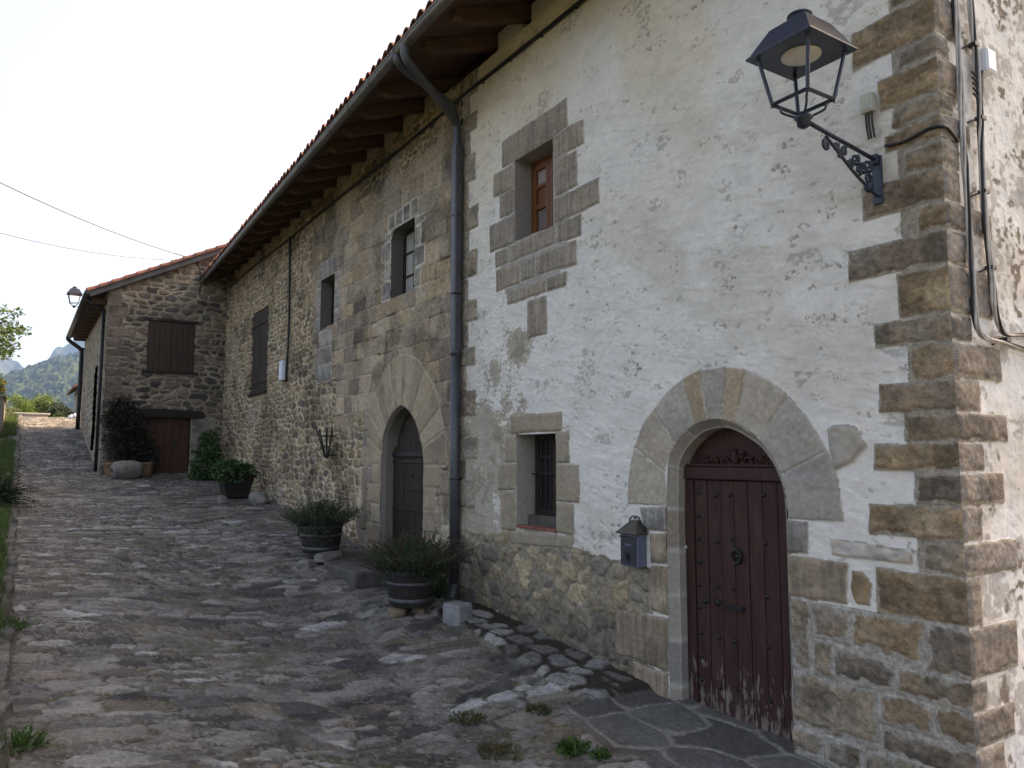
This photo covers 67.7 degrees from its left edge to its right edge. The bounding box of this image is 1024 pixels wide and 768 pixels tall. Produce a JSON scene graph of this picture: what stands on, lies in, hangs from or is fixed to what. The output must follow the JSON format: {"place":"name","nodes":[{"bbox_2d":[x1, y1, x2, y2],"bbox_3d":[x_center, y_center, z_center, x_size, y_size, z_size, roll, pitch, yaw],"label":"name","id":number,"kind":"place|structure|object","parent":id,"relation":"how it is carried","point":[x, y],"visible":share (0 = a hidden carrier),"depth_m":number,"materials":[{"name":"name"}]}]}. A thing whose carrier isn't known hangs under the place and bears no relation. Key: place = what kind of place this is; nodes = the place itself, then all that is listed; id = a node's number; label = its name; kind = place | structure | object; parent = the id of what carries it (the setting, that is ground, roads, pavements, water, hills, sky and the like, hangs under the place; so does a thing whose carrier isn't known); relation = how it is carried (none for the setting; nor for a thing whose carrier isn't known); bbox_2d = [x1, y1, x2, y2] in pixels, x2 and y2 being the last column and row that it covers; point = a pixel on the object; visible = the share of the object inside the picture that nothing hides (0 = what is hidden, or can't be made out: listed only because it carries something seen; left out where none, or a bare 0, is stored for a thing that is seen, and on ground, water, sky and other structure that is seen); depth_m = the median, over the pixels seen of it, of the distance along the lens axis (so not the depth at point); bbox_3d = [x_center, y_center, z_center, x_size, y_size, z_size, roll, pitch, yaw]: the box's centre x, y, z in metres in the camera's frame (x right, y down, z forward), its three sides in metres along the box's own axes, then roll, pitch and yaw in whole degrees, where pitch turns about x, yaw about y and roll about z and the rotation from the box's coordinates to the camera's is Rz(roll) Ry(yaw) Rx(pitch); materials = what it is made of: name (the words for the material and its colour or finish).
{"place":"outdoors","nodes":[
{"label":"outdoors","id":0,"kind":"place"},
{"bbox_2d":[0,351,83,412],"bbox_3d":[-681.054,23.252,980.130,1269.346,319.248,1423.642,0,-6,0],"label":"hills","id":1,"kind":"structure","parent":0,"point":[57,375],"depth_m":1015.29,"materials":[{"name":"green plant"}]},
{"bbox_2d":[0,341,84,375],"bbox_3d":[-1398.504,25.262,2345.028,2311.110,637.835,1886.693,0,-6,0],"label":"hills","id":2,"kind":"structure","parent":0,"point":[7,366],"depth_m":2556.99,"materials":[{"name":"blue"}]},
{"bbox_2d":[0,0,427,367],"label":"sky","id":3,"kind":"structure","parent":0,"point":[162,124],"materials":[{"name":"white"}]},
{"bbox_2d":[2,415,828,767],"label":"street","id":4,"kind":"structure","parent":0,"point":[182,621],"depth_m":6.48,"materials":[{"name":"stone"}]},
{"bbox_2d":[0,616,36,632],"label":"weed tuft","id":5,"kind":"object","parent":4,"relation":"on","point":[16,620],"visible":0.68,"depth_m":6.49,"materials":[{"name":"green plant"}]},
{"bbox_2d":[1,721,53,754],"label":"weed tuft","id":6,"kind":"object","parent":4,"relation":"on","point":[23,739],"visible":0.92,"depth_m":4.38,"materials":[{"name":"green plant"}]},
{"bbox_2d":[102,462,113,476],"bbox_3d":[-9.649,2.066,18.497,0.518,0.340,0.518,4,-7,-33],"label":"clay pot","id":7,"kind":"object","parent":4,"relation":"on","point":[107,466],"visible":0.44,"depth_m":18.30,"materials":[{"name":"ceramic"}]},
{"bbox_2d":[96,393,163,467],"bbox_3d":[-9.368,1.205,18.810,1.559,1.914,1.103,4,-7,-33],"label":"dark shrub","id":8,"kind":"object","parent":7,"relation":"in","point":[121,424],"visible":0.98,"depth_m":18.63,"materials":[{"name":"green plant"}]},
{"bbox_2d":[110,460,142,479],"bbox_3d":[-9.232,2.070,18.283,0.486,0.482,0.700,-5,-8,43],"label":"stone roller","id":9,"kind":"object","parent":4,"relation":"on","point":[127,469],"visible":0.99,"depth_m":18.11,"materials":[{"name":"grey stone"}]},
{"bbox_2d":[140,462,154,475],"bbox_3d":[-9.065,2.102,18.872,0.432,0.340,0.432,4,-7,-33],"label":"clay pot","id":10,"kind":"object","parent":4,"relation":"on","point":[147,471],"visible":0.67,"depth_m":18.75,"materials":[{"name":"ceramic"}]},
{"bbox_2d":[185,428,224,480],"bbox_3d":[-7.547,1.817,18.941,0.989,1.558,1.188,4,-7,-33],"label":"climbing shrub","id":11,"kind":"object","parent":4,"relation":"on","point":[209,457],"visible":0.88,"depth_m":18.83,"materials":[{"name":"green plant"}]},
{"bbox_2d":[217,495,227,503],"bbox_3d":[-5.777,2.317,15.244,0.185,0.190,0.206,4,-7,-38],"label":"loose stone","id":12,"kind":"object","parent":4,"relation":"on","point":[222,499],"visible":1,"depth_m":15.18,"materials":[{"name":"grey stone"}]},
{"bbox_2d":[218,474,255,497],"bbox_3d":[-5.867,2.160,16.191,0.684,0.495,0.684,4,-7,-33],"label":"tub planter","id":13,"kind":"object","parent":4,"relation":"on","point":[232,489],"visible":0.67,"depth_m":15.98,"materials":[{"name":"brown wood"}]},
{"bbox_2d":[209,458,259,483],"bbox_3d":[-5.851,1.858,16.199,1.070,0.624,1.135,4,-7,-33],"label":"potted shrub","id":14,"kind":"object","parent":13,"relation":"in","point":[226,466],"visible":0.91,"depth_m":15.95,"materials":[{"name":"green plant"}]},
{"bbox_2d":[249,492,269,504],"bbox_3d":[-5.142,2.324,15.529,0.421,0.270,0.295,-4,-7,34],"label":"loose stone","id":15,"kind":"object","parent":4,"relation":"on","point":[259,498],"visible":0.93,"depth_m":15.43,"materials":[{"name":"grey stone"}]},
{"bbox_2d":[298,559,313,568],"bbox_3d":[-2.749,2.410,10.209,0.183,0.136,0.226,5,-8,-44],"label":"edge stone","id":16,"kind":"object","parent":4,"relation":"on","point":[306,563],"visible":0.95,"depth_m":10.15,"materials":[{"name":"grey stone"}]},
{"bbox_2d":[299,524,342,553],"bbox_3d":[-2.701,2.172,10.810,0.612,0.400,0.612,4,-7,-33],"label":"barrel planter","id":17,"kind":"object","parent":4,"relation":"on","point":[309,546],"visible":0.76,"depth_m":10.58,"materials":[{"name":"wood"}]},
{"bbox_2d":[271,494,361,546],"bbox_3d":[-2.724,1.937,10.849,1.239,0.777,1.252,-2,-6,15],"label":"lavender bush","id":18,"kind":"object","parent":17,"relation":"in","point":[320,515],"visible":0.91,"depth_m":10.64,"materials":[{"name":"green plant"}]},
{"bbox_2d":[314,550,343,563],"bbox_3d":[-2.536,2.400,10.532,0.243,0.176,0.608,-2,-6,19],"label":"edge stone","id":19,"kind":"object","parent":4,"relation":"on","point":[321,557],"visible":0.78,"depth_m":10.41,"materials":[{"name":"grey stone"}]},
{"bbox_2d":[322,551,386,587],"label":"stone step","id":20,"kind":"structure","parent":4,"relation":"on","point":[350,574],"depth_m":9.54,"materials":[{"name":"stone"}]},
{"bbox_2d":[388,607,405,617],"bbox_3d":[-1.250,2.473,8.290,0.190,0.098,0.317,2,-6,-16],"label":"flat stone","id":21,"kind":"object","parent":4,"relation":"on","point":[395,612],"visible":0.9,"depth_m":8.16,"materials":[{"name":"beige stone"}]},
{"bbox_2d":[385,569,436,607],"bbox_3d":[-1.113,2.230,8.460,0.592,0.400,0.592,4,-7,-33],"label":"barrel planter","id":22,"kind":"object","parent":4,"relation":"on","point":[405,591],"visible":0.63,"depth_m":8.22,"materials":[{"name":"wood"}]},
{"bbox_2d":[342,521,476,590],"bbox_3d":[-1.122,1.897,8.483,1.498,0.734,1.346,-1,-6,14],"label":"lavender bush","id":23,"kind":"object","parent":22,"relation":"in","point":[411,555],"visible":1,"depth_m":8.28,"materials":[{"name":"green plant"}]},
{"bbox_2d":[411,607,426,613],"bbox_3d":[-1.026,2.486,8.390,0.177,0.096,0.148,-4,-7,34],"label":"flat stone","id":24,"kind":"object","parent":4,"relation":"on","point":[420,610],"visible":0.77,"depth_m":8.33,"materials":[{"name":"beige stone"}]},
{"bbox_2d":[417,536,451,598],"bbox_3d":[-0.963,2.273,9.251,0.535,0.846,0.742,4,-7,-33],"label":"plant","id":25,"kind":"object","parent":4,"relation":"on","point":[441,585],"visible":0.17,"depth_m":9.04,"materials":[{"name":"green plant"}]},
{"bbox_2d":[443,601,471,625],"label":"stone block","id":26,"kind":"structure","parent":4,"relation":"on","point":[456,613],"depth_m":7.97,"materials":[{"name":"grey stone"}]},
{"bbox_2d":[448,709,486,725],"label":"weed tuft","id":27,"kind":"object","parent":4,"relation":"on","point":[478,717],"visible":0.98,"depth_m":5.66,"materials":[{"name":"green plant"}]},
{"bbox_2d":[475,738,520,763],"bbox_3d":[-0.101,2.465,5.130,0.332,0.114,0.352,0,-6,1],"label":"weed tuft","id":28,"kind":"object","parent":4,"relation":"on","point":[496,747],"visible":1,"depth_m":5.14,"materials":[{"name":"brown plant"}]},
{"bbox_2d":[525,702,552,715],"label":"weed tuft","id":29,"kind":"object","parent":4,"relation":"on","point":[535,708],"visible":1,"depth_m":5.82,"materials":[{"name":"green plant"}]},
{"bbox_2d":[555,734,593,758],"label":"weed tuft","id":30,"kind":"object","parent":4,"relation":"on","point":[572,746],"visible":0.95,"depth_m":5.16,"materials":[{"name":"green plant"}]},
{"bbox_2d":[588,744,613,761],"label":"weed tuft","id":31,"kind":"object","parent":4,"relation":"on","point":[602,751],"visible":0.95,"depth_m":5.05,"materials":[{"name":"green plant"}]},
{"bbox_3d":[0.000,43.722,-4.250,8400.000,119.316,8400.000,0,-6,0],"label":"terrain","id":32,"kind":"structure","parent":0,"visible":0},
{"bbox_2d":[5,405,21,415],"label":"sunlit bush","id":33,"kind":"object","parent":32,"relation":"on","point":[8,411],"visible":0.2,"depth_m":31.32,"materials":[{"name":"green plant"}]},
{"bbox_2d":[6,395,37,412],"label":"sunlit bush","id":34,"kind":"object","parent":32,"relation":"on","point":[23,406],"visible":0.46,"depth_m":32.90,"materials":[{"name":"green plant"}]},
{"bbox_2d":[13,412,49,416],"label":"wall","id":35,"kind":"structure","parent":32,"relation":"on","point":[34,414],"depth_m":30.37,"materials":[{"name":"beige stone"}]},
{"bbox_2d":[8,392,73,412],"bbox_3d":[-22.290,1.485,36.038,2.800,2.218,2.177,4,-7,-33],"label":"sunlit bush","id":36,"kind":"object","parent":32,"relation":"on","point":[42,403],"visible":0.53,"depth_m":35.81,"materials":[{"name":"green plant"}]},
{"bbox_2d":[43,403,73,416],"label":"sunlit bush","id":37,"kind":"object","parent":32,"relation":"on","point":[59,410],"visible":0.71,"depth_m":33.80,"materials":[{"name":"green plant"}]},
{"bbox_2d":[66,381,82,413],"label":"cottage","id":38,"kind":"structure","parent":32,"relation":"on","point":[74,388],"depth_m":36.73,"materials":[{"name":"ceramic"}]},
{"bbox_2d":[66,242,231,473],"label":"barn house","id":39,"kind":"structure","parent":32,"relation":"on","point":[154,337],"depth_m":19.75,"materials":[{"name":"brown stone"}]},
{"bbox_2d":[66,286,97,319],"bbox_3d":[-11.919,-2.252,21.198,0.789,0.877,0.378,4,-7,-33],"label":"wall lantern","id":40,"kind":"object","parent":39,"relation":"attached to","point":[74,291],"depth_m":21.04,"materials":[{"name":"black paint"}]},
{"bbox_2d":[1,233,188,260],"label":"overhead wire","id":41,"kind":"object","parent":39,"relation":"attached to","point":[91,252],"visible":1,"depth_m":17.34,"materials":[{"name":"grey metal"}]},
{"bbox_2d":[0,182,191,258],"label":"overhead wire","id":42,"kind":"object","parent":39,"relation":"attached to","point":[89,222],"visible":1,"depth_m":16.77,"materials":[{"name":"grey metal"}]},
{"bbox_2d":[140,417,188,473],"bbox_3d":[-8.917,1.671,19.558,1.163,1.636,0.067,4,-7,-33],"label":"barn door","id":43,"kind":"structure","parent":39,"relation":"in","point":[172,434],"depth_m":19.63,"materials":[{"name":"brown wood"}]},
{"bbox_2d":[176,253,200,293],"bbox_3d":[-8.520,-2.892,20.069,0.669,1.027,0.028,4,-7,-33],"label":"gable cable","id":44,"kind":"object","parent":39,"relation":"attached to","point":[200,276],"visible":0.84,"depth_m":20.21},
{"bbox_2d":[199,33,496,595],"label":"stone house","id":45,"kind":"structure","parent":32,"relation":"on","point":[369,371],"depth_m":12.09,"materials":[{"name":"brown stone"}]},
{"bbox_2d":[279,360,285,380],"bbox_3d":[-4.711,-0.275,15.648,0.078,0.400,0.200,4,-7,-33],"label":"meter box","id":46,"kind":"object","parent":45,"relation":"attached to","point":[282,370],"visible":1,"depth_m":15.57,"materials":[{"name":"white plastic"}]},
{"bbox_2d":[285,236,290,381],"bbox_3d":[-4.554,-1.541,15.562,0.043,3.021,0.141,4,-7,-33],"label":"drop cable","id":47,"kind":"object","parent":45,"relation":"attached to","point":[289,284],"visible":1,"depth_m":15.52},
{"bbox_2d":[316,427,335,457],"bbox_3d":[-3.139,0.985,12.815,0.316,0.513,0.324,-1,-6,7],"label":"torch basket","id":48,"kind":"object","parent":45,"relation":"attached to","point":[322,446],"visible":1,"depth_m":12.77,"materials":[{"name":"black metal"}]},
{"bbox_2d":[331,281,334,324],"bbox_3d":[-3.120,-1.459,13.823,0.058,0.920,0.750,4,-7,-33],"label":"middle window","id":49,"kind":"structure","parent":45,"relation":"in","point":[333,283],"depth_m":14.10,"materials":[{"name":"brown wood"}]},
{"bbox_2d":[227,0,585,288],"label":"eaves cable","id":50,"kind":"object","parent":45,"relation":"attached to","point":[574,6],"visible":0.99,"depth_m":10.18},
{"bbox_2d":[392,413,423,549],"bbox_3d":[-1.376,1.782,10.743,0.110,2.932,1.365,4,-7,-33],"label":"arched door","id":51,"kind":"structure","parent":45,"relation":"in","point":[408,466],"depth_m":10.91,"materials":[{"name":"brown wood"}]},
{"bbox_2d":[403,227,414,293],"bbox_3d":[-1.402,-1.794,11.161,0.058,1.050,0.810,4,-7,-33],"label":"window","id":52,"kind":"structure","parent":45,"relation":"in","point":[408,244],"depth_m":11.39,"materials":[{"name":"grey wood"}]},
{"bbox_2d":[386,0,1023,767],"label":"plastered house","id":53,"kind":"structure","parent":32,"relation":"on","point":[712,326],"depth_m":5.76,"materials":[{"name":"paint"}]},
{"bbox_2d":[516,435,555,531],"bbox_3d":[0.363,1.021,7.995,0.312,0.980,0.718,4,-7,-33],"label":"lower window","id":54,"kind":"structure","parent":53,"relation":"in","point":[545,451],"depth_m":8.15,"materials":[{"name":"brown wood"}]},
{"bbox_2d":[531,153,552,233],"bbox_3d":[0.433,-2.065,8.371,0.072,0.920,0.720,4,-7,-33],"label":"upper window","id":55,"kind":"structure","parent":53,"relation":"in","point":[542,170],"depth_m":8.50,"materials":[{"name":"brown wood"}]},
{"bbox_2d":[616,515,647,567],"bbox_3d":[1.025,1.341,6.532,0.140,0.425,0.274,4,-7,-33],"label":"mailbox","id":56,"kind":"object","parent":53,"relation":"attached to","point":[633,533],"visible":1,"depth_m":6.47,"materials":[{"name":"grey metal"}]},
{"bbox_2d":[621,537,635,565],"bbox_3d":[0.987,1.427,6.501,0.019,0.223,0.192,4,-7,-33],"label":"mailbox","id":57,"kind":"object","parent":56,"relation":"in","point":[628,546],"depth_m":6.49,"materials":[{"name":"blue metal"}]},
{"bbox_2d":[684,427,792,740],"bbox_3d":[1.740,1.553,5.852,0.093,2.474,1.095,4,-7,-33],"label":"door","id":58,"kind":"structure","parent":53,"relation":"in","point":[738,621],"depth_m":5.84,"materials":[{"name":"red wood"}]},
{"bbox_2d":[745,9,883,205],"bbox_3d":[1.930,-1.682,4.641,0.964,1.040,0.448,4,-7,-33],"label":"wall lantern","id":59,"kind":"object","parent":53,"relation":"attached to","point":[797,44],"depth_m":4.51,"materials":[{"name":"blue paint"}]},
{"bbox_2d":[860,91,875,139],"bbox_3d":[2.297,-1.726,4.926,0.056,0.298,0.084,4,-7,-33],"label":"junction box","id":60,"kind":"object","parent":53,"relation":"attached to","point":[867,103],"visible":1,"depth_m":4.91,"materials":[{"name":"beige plastic"}]},
{"bbox_2d":[884,125,959,146],"bbox_3d":[2.491,-1.497,4.662,0.158,0.089,0.411,9,-10,-57],"label":"lamp cable","id":61,"kind":"object","parent":53,"relation":"attached to","point":[951,132],"visible":1,"depth_m":4.61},
{"bbox_2d":[971,47,996,98],"bbox_3d":[2.973,-1.952,4.829,0.219,0.351,0.081,4,-7,-33],"label":"junction box","id":62,"kind":"object","parent":53,"relation":"attached to","point":[987,61],"visible":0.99,"depth_m":4.82,"materials":[{"name":"white plastic"}]},
{"bbox_2d":[951,0,1023,352],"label":"cable bundle","id":63,"kind":"object","parent":53,"relation":"attached to","point":[970,248],"visible":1,"depth_m":4.61,"materials":[{"name":"grey plastic"}]},
{"bbox_2d":[961,0,1023,345],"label":"cable bundle","id":64,"kind":"object","parent":53,"relation":"attached to","point":[980,118],"visible":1,"depth_m":4.72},
{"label":"verge","id":65,"kind":"structure","parent":0,"visible":0},
{"bbox_2d":[0,395,6,430],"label":"stone pier","id":66,"kind":"structure","parent":65,"relation":"on","point":[3,400],"depth_m":22.73,"materials":[{"name":"beige stone"}]},
{"bbox_2d":[0,379,7,394],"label":"flowering plant","id":67,"kind":"object","parent":66,"relation":"on","point":[2,386],"visible":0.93,"depth_m":23.00,"materials":[{"name":"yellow plant"}]},
{"bbox_2d":[0,413,18,713],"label":"grass","id":68,"kind":"structure","parent":65,"relation":"on","point":[7,448],"depth_m":17.37,"materials":[{"name":"green plant"}]},
{"bbox_2d":[0,415,20,767],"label":"kerb","id":69,"kind":"structure","parent":65,"relation":"on","point":[6,640],"depth_m":6.62,"materials":[{"name":"stone"}]},
{"bbox_2d":[0,304,31,383],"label":"leafy tree","id":70,"kind":"object","parent":65,"relation":"on","point":[6,331],"visible":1,"depth_m":15.77,"materials":[{"name":"green plant"}]},
{"bbox_2d":[0,454,52,515],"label":"verge shrub","id":71,"kind":"object","parent":65,"relation":"on","point":[6,493],"visible":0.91,"depth_m":13.23,"materials":[{"name":"green plant"}]}
]}

